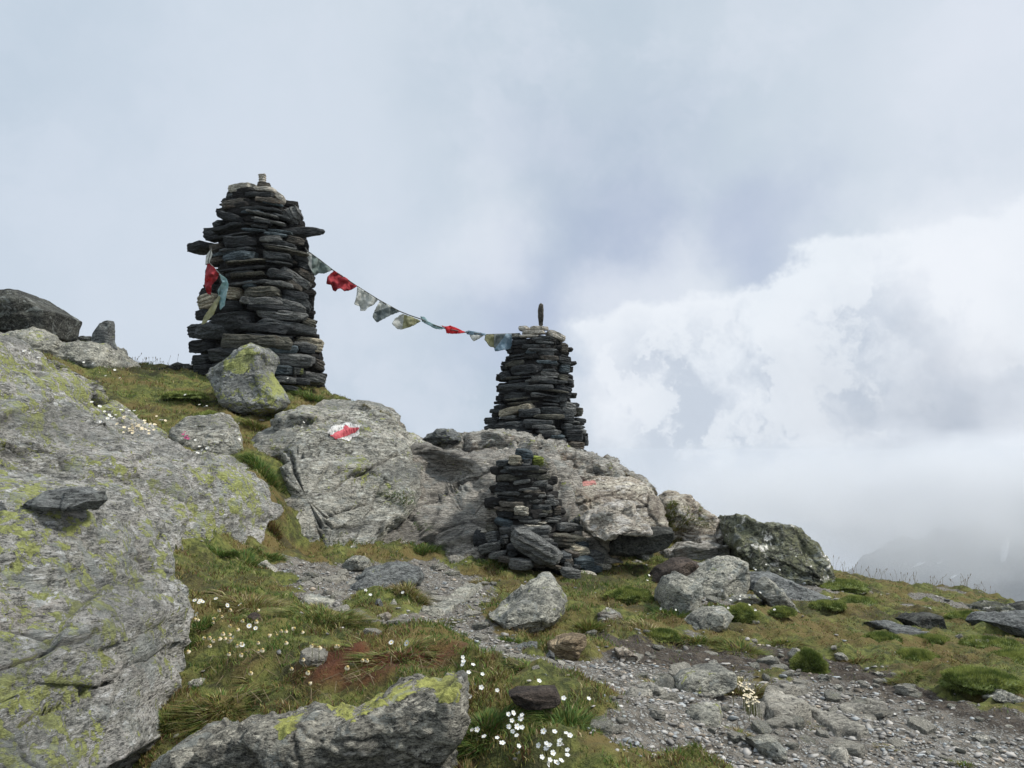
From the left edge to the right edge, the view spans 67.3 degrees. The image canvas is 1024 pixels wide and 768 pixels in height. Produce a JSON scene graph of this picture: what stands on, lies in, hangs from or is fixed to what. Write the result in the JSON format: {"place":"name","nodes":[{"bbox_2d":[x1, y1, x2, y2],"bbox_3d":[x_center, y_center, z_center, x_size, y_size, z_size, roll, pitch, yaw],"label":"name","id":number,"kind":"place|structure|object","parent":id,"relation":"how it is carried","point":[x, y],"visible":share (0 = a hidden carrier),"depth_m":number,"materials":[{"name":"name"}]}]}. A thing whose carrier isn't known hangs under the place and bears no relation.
{"place":"outdoors","nodes":[
{"label":"outdoors","id":0,"kind":"place"},
{"bbox_2d":[0,0,1023,571],"label":"sky","id":1,"kind":"structure","parent":0,"point":[776,247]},
{"bbox_2d":[42,352,1023,767],"bbox_3d":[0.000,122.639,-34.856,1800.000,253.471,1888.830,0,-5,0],"label":"ground","id":2,"kind":"structure","parent":0,"point":[994,726],"depth_m":3.35,"materials":[{"name":"plant"}]},
{"bbox_2d":[0,327,140,368],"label":"rock outcrop","id":3,"kind":"object","parent":2,"relation":"on","point":[89,353],"visible":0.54,"depth_m":7.65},
{"bbox_2d":[0,289,81,342],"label":"boulder","id":4,"kind":"object","parent":3,"relation":"on","point":[19,310],"visible":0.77,"depth_m":7.83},
{"bbox_2d":[91,320,117,349],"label":"standing stone","id":5,"kind":"object","parent":3,"relation":"on","point":[103,331],"visible":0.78,"depth_m":8.00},
{"bbox_2d":[0,467,193,767],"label":"rock outcrop","id":6,"kind":"object","parent":2,"relation":"on","point":[96,613],"visible":0.92,"depth_m":2.24,"materials":[{"name":"stone"}]},
{"bbox_2d":[21,487,107,511],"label":"stone","id":7,"kind":"object","parent":6,"relation":"on","point":[71,499],"visible":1,"depth_m":2.40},
{"bbox_2d":[0,335,283,549],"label":"rock outcrop","id":8,"kind":"object","parent":2,"relation":"on","point":[51,416],"visible":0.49,"depth_m":4.49,"materials":[{"name":"stone"}]},
{"bbox_2d":[169,412,243,454],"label":"rock outcrop","id":9,"kind":"object","parent":8,"relation":"on","point":[216,433],"visible":0.84,"depth_m":5.77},
{"bbox_2d":[155,697,203,741],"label":"grass tuft","id":10,"kind":"object","parent":2,"relation":"on","point":[163,728],"visible":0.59,"depth_m":2.37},
{"bbox_2d":[160,389,211,400],"bbox_3d":[-3.017,0.103,7.137,0.461,0.110,0.348,0,-5,0],"label":"moss cushion","id":11,"kind":"object","parent":2,"relation":"on","point":[195,395],"visible":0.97,"depth_m":7.03,"materials":[{"name":"green plant"}]},
{"bbox_2d":[161,682,277,739],"bbox_3d":[-0.916,1.023,2.413,0.389,0.120,0.336,0,-5,0],"label":"grass tuft","id":12,"kind":"object","parent":2,"relation":"on","point":[199,716],"visible":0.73,"depth_m":2.39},
{"bbox_2d":[189,608,255,635],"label":"grass tuft","id":13,"kind":"object","parent":2,"relation":"on","point":[208,620],"visible":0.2,"depth_m":3.12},
{"bbox_2d":[206,543,248,558],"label":"grass tuft","id":14,"kind":"object","parent":2,"relation":"on","point":[221,553],"visible":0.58,"depth_m":4.44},
{"bbox_2d":[200,588,293,612],"bbox_3d":[-1.215,1.023,3.602,0.505,0.158,0.502,3,-6,-32],"label":"grass tuft","id":15,"kind":"object","parent":2,"relation":"on","point":[267,601],"visible":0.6,"depth_m":3.58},
{"bbox_2d":[206,343,290,415],"bbox_3d":[-2.515,-0.024,7.298,0.794,0.737,0.675,0,-5,0],"label":"boulder","id":16,"kind":"object","parent":2,"relation":"on","point":[243,380],"visible":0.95,"depth_m":7.06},
{"bbox_2d":[229,548,273,567],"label":"grass tuft","id":17,"kind":"object","parent":2,"relation":"on","point":[251,558],"visible":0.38,"depth_m":4.65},
{"bbox_2d":[237,418,270,430],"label":"grass tuft","id":18,"kind":"object","parent":2,"relation":"on","point":[254,425],"visible":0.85,"depth_m":6.78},
{"bbox_2d":[187,173,326,390],"bbox_3d":[-2.884,-1.116,8.912,1.691,2.510,1.489,0,-5,0],"label":"stone cairn","id":19,"kind":"object","parent":2,"relation":"on","point":[259,232],"visible":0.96,"depth_m":8.45,"materials":[{"name":"black stone"}]},
{"bbox_2d":[201,248,227,324],"bbox_3d":[-3.115,-1.038,8.038,0.417,0.809,0.092,-3,-6,34],"label":"prayer flag string","id":20,"kind":"object","parent":19,"relation":"hanging from","point":[212,273],"visible":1,"depth_m":8.05,"materials":[{"name":"multicoloured fabric"}]},
{"bbox_2d":[305,247,519,350],"bbox_3d":[-1.128,-0.969,9.168,2.639,1.076,0.173,2,-5,-22],"label":"prayer flag string","id":21,"kind":"object","parent":19,"relation":"hanging from","point":[364,300],"visible":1,"depth_m":9.02,"materials":[{"name":"multicoloured fabric"}]},
{"bbox_2d":[233,451,291,493],"bbox_3d":[-1.876,0.671,5.805,0.528,0.354,0.455,0,-5,0],"label":"grass tuft","id":22,"kind":"object","parent":2,"relation":"on","point":[271,478],"visible":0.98,"depth_m":5.78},
{"bbox_2d":[247,544,290,560],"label":"grass tuft","id":23,"kind":"object","parent":2,"relation":"on","point":[273,554],"visible":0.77,"depth_m":4.88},
{"bbox_2d":[229,657,325,697],"bbox_3d":[-0.750,0.960,2.537,0.379,0.111,0.309,0,-5,0],"label":"grass tuft","id":24,"kind":"object","parent":2,"relation":"on","point":[270,686],"visible":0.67,"depth_m":2.51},
{"bbox_2d":[267,518,288,539],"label":"grass tuft","id":25,"kind":"object","parent":2,"relation":"on","point":[274,529],"visible":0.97,"depth_m":5.29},
{"bbox_2d":[286,387,327,402],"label":"grass tuft","id":26,"kind":"object","parent":2,"relation":"on","point":[310,396],"visible":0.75,"depth_m":8.15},
{"bbox_2d":[151,670,470,767],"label":"boulder","id":27,"kind":"object","parent":2,"relation":"on","point":[417,720],"visible":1,"depth_m":1.84,"materials":[{"name":"stone"}]},
{"bbox_2d":[299,647,327,666],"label":"loose stone","id":28,"kind":"object","parent":2,"relation":"on","point":[318,657],"visible":0.88,"depth_m":2.58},
{"bbox_2d":[301,593,334,605],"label":"flat rock","id":29,"kind":"object","parent":2,"relation":"on","point":[312,598],"visible":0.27,"depth_m":3.99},
{"bbox_2d":[257,600,380,632],"bbox_3d":[-0.811,0.990,3.266,0.584,0.110,0.478,0,-5,0],"label":"grass tuft","id":30,"kind":"object","parent":2,"relation":"on","point":[354,614],"visible":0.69,"depth_m":3.27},
{"bbox_2d":[174,640,479,709],"bbox_3d":[-0.576,0.938,2.462,1.061,0.166,0.338,-1,-5,13],"label":"dead straw","id":31,"kind":"object","parent":2,"relation":"on","point":[326,678],"visible":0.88,"depth_m":2.43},
{"bbox_2d":[251,399,424,547],"bbox_3d":[-1.597,0.823,6.593,1.630,1.532,2.766,0,-5,0],"label":"rock outcrop","id":32,"kind":"object","parent":2,"relation":"on","point":[345,462],"visible":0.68,"depth_m":6.25,"materials":[{"name":"grey stone"}]},
{"bbox_2d":[343,555,371,570],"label":"stone","id":33,"kind":"object","parent":2,"relation":"on","point":[356,562],"visible":0.9,"depth_m":5.29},
{"bbox_2d":[350,561,423,590],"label":"boulder","id":34,"kind":"object","parent":2,"relation":"on","point":[394,572],"visible":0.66,"depth_m":4.62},
{"bbox_2d":[329,632,453,683],"bbox_3d":[-0.383,0.912,2.603,0.470,0.099,0.415,2,-5,-22],"label":"grass tuft","id":35,"kind":"object","parent":2,"relation":"on","point":[396,650],"visible":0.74,"depth_m":2.58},
{"bbox_2d":[386,580,435,605],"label":"grass tuft","id":36,"kind":"object","parent":2,"relation":"on","point":[421,598],"visible":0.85,"depth_m":4.22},
{"bbox_2d":[406,540,447,555],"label":"grass tuft","id":37,"kind":"object","parent":2,"relation":"on","point":[426,548],"visible":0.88,"depth_m":6.14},
{"bbox_2d":[420,582,482,616],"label":"flat rock","id":38,"kind":"object","parent":2,"relation":"on","point":[448,605],"visible":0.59,"depth_m":4.36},
{"bbox_2d":[458,558,510,570],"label":"grass tuft","id":39,"kind":"object","parent":2,"relation":"on","point":[492,561],"visible":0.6,"depth_m":6.01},
{"bbox_2d":[383,442,587,559],"bbox_3d":[-0.338,1.179,6.878,2.083,1.330,1.725,0,-5,0],"label":"rock outcrop","id":40,"kind":"object","parent":2,"relation":"on","point":[455,485],"visible":0.27,"depth_m":6.70,"materials":[{"name":"stone"}]},
{"bbox_2d":[456,703,541,761],"bbox_3d":[-0.063,0.899,1.982,0.336,0.143,0.250,0,-5,0],"label":"grass tuft","id":41,"kind":"object","parent":2,"relation":"on","point":[491,716],"visible":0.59,"depth_m":1.97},
{"bbox_2d":[489,571,567,633],"bbox_3d":[0.086,1.171,4.041,0.422,0.321,0.599,0,-5,0],"label":"boulder","id":42,"kind":"object","parent":2,"relation":"on","point":[538,602],"visible":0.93,"depth_m":3.86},
{"bbox_2d":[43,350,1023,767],"bbox_3d":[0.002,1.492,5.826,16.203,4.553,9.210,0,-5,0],"label":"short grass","id":43,"kind":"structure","parent":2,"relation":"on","point":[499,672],"depth_m":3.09,"materials":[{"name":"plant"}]},
{"bbox_2d":[508,685,560,709],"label":"stone","id":44,"kind":"object","parent":2,"relation":"on","point":[539,697],"visible":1,"depth_m":1.98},
{"bbox_2d":[484,303,588,450],"bbox_3d":[0.334,0.006,9.666,1.401,1.969,1.268,0,-5,0],"label":"stone cairn","id":45,"kind":"object","parent":2,"relation":"on","point":[535,396],"visible":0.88,"depth_m":9.31,"materials":[{"name":"black stone"}]},
{"bbox_2d":[421,428,657,495],"bbox_3d":[0.081,1.001,8.294,2.854,1.062,1.675,0,-5,0],"label":"rock outcrop","id":46,"kind":"object","parent":2,"relation":"on","point":[507,439],"visible":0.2,"depth_m":8.07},
{"bbox_2d":[422,428,460,444],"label":"stone","id":47,"kind":"object","parent":46,"relation":"on","point":[437,436],"visible":0.93,"depth_m":8.02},
{"bbox_2d":[473,448,611,578],"bbox_3d":[0.228,1.070,6.342,1.178,1.081,1.242,0,-5,0],"label":"stone cairn","id":48,"kind":"object","parent":2,"relation":"on","point":[533,535],"visible":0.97,"depth_m":6.16,"materials":[{"name":"black stone"}]},
{"bbox_2d":[132,353,995,594],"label":"dry grass stems","id":49,"kind":"object","parent":2,"relation":"on","point":[833,555],"visible":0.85,"depth_m":7.95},
{"bbox_2d":[547,632,586,660],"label":"stone","id":50,"kind":"object","parent":2,"relation":"on","point":[570,646],"visible":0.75,"depth_m":3.21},
{"bbox_2d":[527,697,613,735],"bbox_3d":[0.142,0.868,1.990,0.249,0.076,0.247,-2,-5,23],"label":"grass tuft","id":51,"kind":"object","parent":2,"relation":"on","point":[572,712],"visible":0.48,"depth_m":2.00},
{"bbox_2d":[564,615,608,633],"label":"grass tuft","id":52,"kind":"object","parent":2,"relation":"on","point":[584,626],"visible":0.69,"depth_m":3.91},
{"bbox_2d":[590,719,611,735],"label":"loose stone","id":53,"kind":"object","parent":2,"relation":"on","point":[605,725],"visible":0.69,"depth_m":1.96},
{"bbox_2d":[586,537,623,563],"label":"stone","id":54,"kind":"object","parent":2,"relation":"on","point":[594,544],"visible":0.43,"depth_m":6.37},
{"bbox_2d":[609,526,674,556],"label":"boulder","id":55,"kind":"object","parent":54,"relation":"on","point":[660,539],"visible":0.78,"depth_m":6.21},
{"bbox_2d":[597,607,623,622],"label":"stone","id":56,"kind":"object","parent":2,"relation":"on","point":[607,612],"visible":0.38,"depth_m":4.27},
{"bbox_2d":[580,500,652,541],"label":"boulder","id":57,"kind":"object","parent":2,"relation":"on","point":[609,521],"visible":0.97,"depth_m":6.16,"materials":[{"name":"white stone"}]},
{"bbox_2d":[574,476,668,557],"bbox_3d":[0.885,1.272,7.250,1.104,0.778,1.379,0,-5,0],"label":"rock outcrop","id":58,"kind":"object","parent":2,"relation":"on","point":[642,496],"visible":0.41,"depth_m":6.95,"materials":[{"name":"stone"}]},
{"bbox_2d":[613,646,637,662],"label":"stone","id":59,"kind":"object","parent":2,"relation":"on","point":[625,653],"visible":0.84,"depth_m":3.31,"materials":[{"name":"stone"}]},
{"bbox_2d":[602,586,654,604],"bbox_3d":[0.744,1.334,4.887,0.353,0.111,0.304,0,-5,0],"label":"moss cushion","id":60,"kind":"object","parent":2,"relation":"on","point":[628,594],"visible":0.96,"depth_m":4.81,"materials":[{"name":"green plant"}]},
{"bbox_2d":[626,686,654,698],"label":"flat rock","id":61,"kind":"object","parent":2,"relation":"on","point":[633,692],"visible":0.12,"depth_m":2.37,"materials":[{"name":"stone"}]},
{"bbox_2d":[620,618,664,643],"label":"grass tuft","id":62,"kind":"object","parent":2,"relation":"on","point":[644,624],"visible":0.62,"depth_m":4.00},
{"bbox_2d":[636,681,667,695],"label":"stone","id":63,"kind":"object","parent":2,"relation":"on","point":[657,690],"visible":0.66,"depth_m":2.52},
{"bbox_2d":[629,603,689,618],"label":"grass tuft","id":64,"kind":"object","parent":2,"relation":"on","point":[657,610],"visible":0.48,"depth_m":4.54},
{"bbox_2d":[644,627,681,642],"bbox_3d":[0.762,1.280,3.942,0.222,0.072,0.179,0,-5,0],"label":"moss cushion","id":65,"kind":"object","parent":2,"relation":"on","point":[663,634],"visible":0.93,"depth_m":3.90,"materials":[{"name":"green plant"}]},
{"bbox_2d":[655,674,674,689],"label":"loose stone","id":66,"kind":"object","parent":2,"relation":"on","point":[667,680],"visible":0.53,"depth_m":2.78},
{"bbox_2d":[649,557,698,582],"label":"boulder","id":67,"kind":"object","parent":2,"relation":"on","point":[685,566],"visible":0.45,"depth_m":5.67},
{"bbox_2d":[654,571,702,615],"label":"boulder","id":68,"kind":"object","parent":2,"relation":"on","point":[673,590],"visible":0.78,"depth_m":4.61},
{"bbox_2d":[658,490,723,544],"bbox_3d":[1.816,1.442,7.801,0.817,0.722,1.110,0,-5,0],"label":"rock outcrop","id":69,"kind":"object","parent":2,"relation":"on","point":[712,533],"visible":0.47,"depth_m":7.48,"materials":[{"name":"stone"}]},
{"bbox_2d":[666,500,714,542],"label":"moss clump","id":70,"kind":"object","parent":69,"relation":"on","point":[700,518],"visible":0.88,"depth_m":7.47,"materials":[{"name":"green plant"}]},
{"bbox_2d":[670,541,729,560],"bbox_3d":[1.765,1.592,7.258,0.574,0.232,0.492,0,-5,0],"label":"rock ledge","id":71,"kind":"object","parent":2,"relation":"on","point":[694,550],"visible":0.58,"depth_m":7.06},
{"bbox_2d":[675,633,730,647],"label":"grass tuft","id":72,"kind":"object","parent":2,"relation":"on","point":[701,639],"visible":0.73,"depth_m":3.93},
{"bbox_2d":[685,701,722,726],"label":"flat rock","id":73,"kind":"object","parent":2,"relation":"on","point":[709,714],"visible":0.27,"depth_m":2.34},
{"bbox_2d":[673,662,737,698],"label":"stone","id":74,"kind":"object","parent":2,"relation":"on","point":[715,679],"visible":0.89,"depth_m":2.72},
{"bbox_2d":[685,606,733,631],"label":"boulder","id":75,"kind":"object","parent":2,"relation":"on","point":[717,618],"visible":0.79,"depth_m":4.22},
{"bbox_2d":[687,555,750,599],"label":"boulder","id":76,"kind":"object","parent":2,"relation":"on","point":[716,575],"visible":0.62,"depth_m":5.45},
{"bbox_2d":[708,634,773,658],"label":"grass tuft","id":77,"kind":"object","parent":2,"relation":"on","point":[752,650],"visible":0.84,"depth_m":3.86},
{"bbox_2d":[725,602,759,623],"bbox_3d":[1.403,1.392,4.704,0.248,0.119,0.211,1,-5,-12],"label":"moss cushion","id":78,"kind":"object","parent":2,"relation":"on","point":[740,612],"visible":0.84,"depth_m":4.64,"materials":[{"name":"green plant"}]},
{"bbox_2d":[724,593,761,604],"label":"stone","id":79,"kind":"object","parent":2,"relation":"on","point":[750,599],"visible":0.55,"depth_m":5.19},
{"bbox_2d":[724,675,784,698],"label":"grass tuft","id":80,"kind":"object","parent":2,"relation":"on","point":[759,693],"visible":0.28,"depth_m":2.83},
{"bbox_2d":[751,720,772,733],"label":"loose stone","id":81,"kind":"object","parent":2,"relation":"on","point":[760,727],"visible":0.9,"depth_m":2.33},
{"bbox_2d":[745,734,786,764],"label":"stone","id":82,"kind":"object","parent":2,"relation":"on","point":[767,745],"visible":0.92,"depth_m":2.11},
{"bbox_2d":[765,716,785,728],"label":"loose stone","id":83,"kind":"object","parent":2,"relation":"on","point":[778,722],"visible":0.87,"depth_m":2.39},
{"bbox_2d":[753,576,799,612],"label":"boulder","id":84,"kind":"object","parent":2,"relation":"on","point":[772,594],"visible":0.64,"depth_m":5.18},
{"bbox_2d":[718,513,835,585],"bbox_3d":[2.451,1.532,7.180,0.944,0.643,1.142,0,-5,0],"label":"boulder","id":85,"kind":"object","parent":2,"relation":"on","point":[775,547],"visible":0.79,"depth_m":6.87,"materials":[{"name":"stone"}]},
{"bbox_2d":[767,605,797,618],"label":"moss cushion","id":86,"kind":"object","parent":2,"relation":"on","point":[784,611],"visible":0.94,"depth_m":4.79,"materials":[{"name":"green plant"}]},
{"bbox_2d":[757,637,808,648],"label":"grass tuft","id":87,"kind":"object","parent":2,"relation":"on","point":[779,641],"visible":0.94,"depth_m":4.10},
{"bbox_2d":[762,686,811,720],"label":"flat rock","id":88,"kind":"object","parent":2,"relation":"on","point":[776,701],"visible":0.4,"depth_m":2.60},
{"bbox_2d":[749,571,830,600],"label":"flat rock","id":89,"kind":"object","parent":2,"relation":"on","point":[794,591],"visible":0.45,"depth_m":5.83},
{"bbox_2d":[775,683,813,696],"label":"flat rock","id":90,"kind":"object","parent":2,"relation":"on","point":[795,690],"visible":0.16,"depth_m":2.95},
{"bbox_2d":[789,646,831,674],"bbox_3d":[1.411,1.314,3.645,0.188,0.138,0.195,3,-6,-35],"label":"moss cushion","id":91,"kind":"object","parent":2,"relation":"on","point":[807,660],"visible":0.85,"depth_m":3.60,"materials":[{"name":"green plant"}]},
{"bbox_2d":[809,598,847,612],"bbox_3d":[2.209,1.538,5.370,0.269,0.074,0.242,3,-6,-35],"label":"moss cushion","id":92,"kind":"object","parent":2,"relation":"on","point":[827,604],"visible":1,"depth_m":5.33,"materials":[{"name":"green plant"}]},
{"bbox_2d":[824,690,840,701],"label":"loose stone","id":93,"kind":"object","parent":2,"relation":"on","point":[831,696],"visible":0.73,"depth_m":2.98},
{"bbox_2d":[799,698,869,740],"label":"flat rock","id":94,"kind":"object","parent":2,"relation":"on","point":[838,725],"visible":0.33,"depth_m":2.54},
{"bbox_2d":[823,744,849,762],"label":"flat rock","id":95,"kind":"object","parent":2,"relation":"on","point":[837,754],"visible":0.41,"depth_m":2.17,"materials":[{"name":"stone"}]},
{"bbox_2d":[814,577,870,593],"bbox_3d":[2.837,1.746,6.708,0.531,0.116,0.479,0,-5,0],"label":"moss cushion","id":96,"kind":"object","parent":2,"relation":"on","point":[846,585],"visible":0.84,"depth_m":6.57,"materials":[{"name":"green plant"}]},
{"bbox_2d":[833,738,864,757],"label":"loose stone","id":97,"kind":"object","parent":2,"relation":"on","point":[855,749],"visible":0.64,"depth_m":2.25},
{"bbox_2d":[836,594,883,604],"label":"moss cushion","id":98,"kind":"object","parent":2,"relation":"on","point":[851,598],"visible":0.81,"depth_m":6.08,"materials":[{"name":"green plant"}]},
{"bbox_2d":[837,696,893,720],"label":"flat rock","id":99,"kind":"object","parent":2,"relation":"on","point":[872,707],"visible":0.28,"depth_m":2.76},
{"bbox_2d":[861,631,902,642],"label":"moss cushion","id":100,"kind":"object","parent":2,"relation":"on","point":[879,636],"visible":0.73,"depth_m":4.32,"materials":[{"name":"green plant"}]},
{"bbox_2d":[863,620,927,635],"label":"rock","id":101,"kind":"object","parent":2,"relation":"on","point":[892,627],"visible":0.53,"depth_m":4.66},
{"bbox_2d":[883,668,929,685],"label":"grass tuft","id":102,"kind":"object","parent":2,"relation":"on","point":[899,674],"visible":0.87,"depth_m":3.41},
{"bbox_2d":[894,647,942,663],"bbox_3d":[2.062,1.398,3.932,0.293,0.114,0.247,0,-5,0],"label":"moss cushion","id":103,"kind":"object","parent":2,"relation":"on","point":[919,654],"visible":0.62,"depth_m":3.90,"materials":[{"name":"green plant"}]},
{"bbox_2d":[895,612,946,628],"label":"rock","id":104,"kind":"object","parent":2,"relation":"on","point":[927,620],"visible":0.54,"depth_m":4.88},
{"bbox_2d":[907,716,936,734],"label":"loose stone","id":105,"kind":"object","parent":2,"relation":"on","point":[921,725],"visible":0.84,"depth_m":2.61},
{"bbox_2d":[912,632,950,644],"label":"moss cushion","id":106,"kind":"object","parent":2,"relation":"on","point":[932,638],"visible":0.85,"depth_m":4.37,"materials":[{"name":"green plant"}]},
{"bbox_2d":[943,609,974,619],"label":"moss cushion","id":107,"kind":"object","parent":2,"relation":"on","point":[961,614],"visible":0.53,"depth_m":5.33,"materials":[{"name":"green plant"}]},
{"bbox_2d":[937,665,1023,694],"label":"moss cushion","id":108,"kind":"object","parent":2,"relation":"on","point":[971,679],"visible":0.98,"depth_m":3.06,"materials":[{"name":"green plant"}]},
{"bbox_2d":[964,600,1015,611],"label":"rock","id":109,"kind":"object","parent":2,"relation":"on","point":[987,605],"visible":0.36,"depth_m":6.65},
{"bbox_2d":[957,634,1023,650],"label":"moss cushion","id":110,"kind":"object","parent":2,"relation":"on","point":[1002,643],"visible":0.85,"depth_m":4.24,"materials":[{"name":"green plant"}]},
{"bbox_2d":[965,610,1023,636],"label":"rock","id":111,"kind":"object","parent":2,"relation":"on","point":[1011,622],"visible":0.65,"depth_m":4.75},
{"bbox_2d":[981,688,1023,703],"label":"stone","id":112,"kind":"object","parent":2,"relation":"on","point":[1000,696],"visible":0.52,"depth_m":2.93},
{"bbox_2d":[988,648,1023,664],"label":"moss cushion","id":113,"kind":"object","parent":2,"relation":"on","point":[1016,655],"visible":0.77,"depth_m":3.91,"materials":[{"name":"green plant"}]},
{"bbox_2d":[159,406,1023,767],"bbox_3d":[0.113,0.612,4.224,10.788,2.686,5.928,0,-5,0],"label":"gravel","id":114,"kind":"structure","parent":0,"point":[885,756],"depth_m":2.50,"materials":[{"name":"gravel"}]},
{"bbox_2d":[847,514,1023,601],"bbox_3d":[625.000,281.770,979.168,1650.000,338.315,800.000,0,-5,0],"label":"mountain","id":115,"kind":"structure","parent":0,"point":[973,549],"depth_m":1160.96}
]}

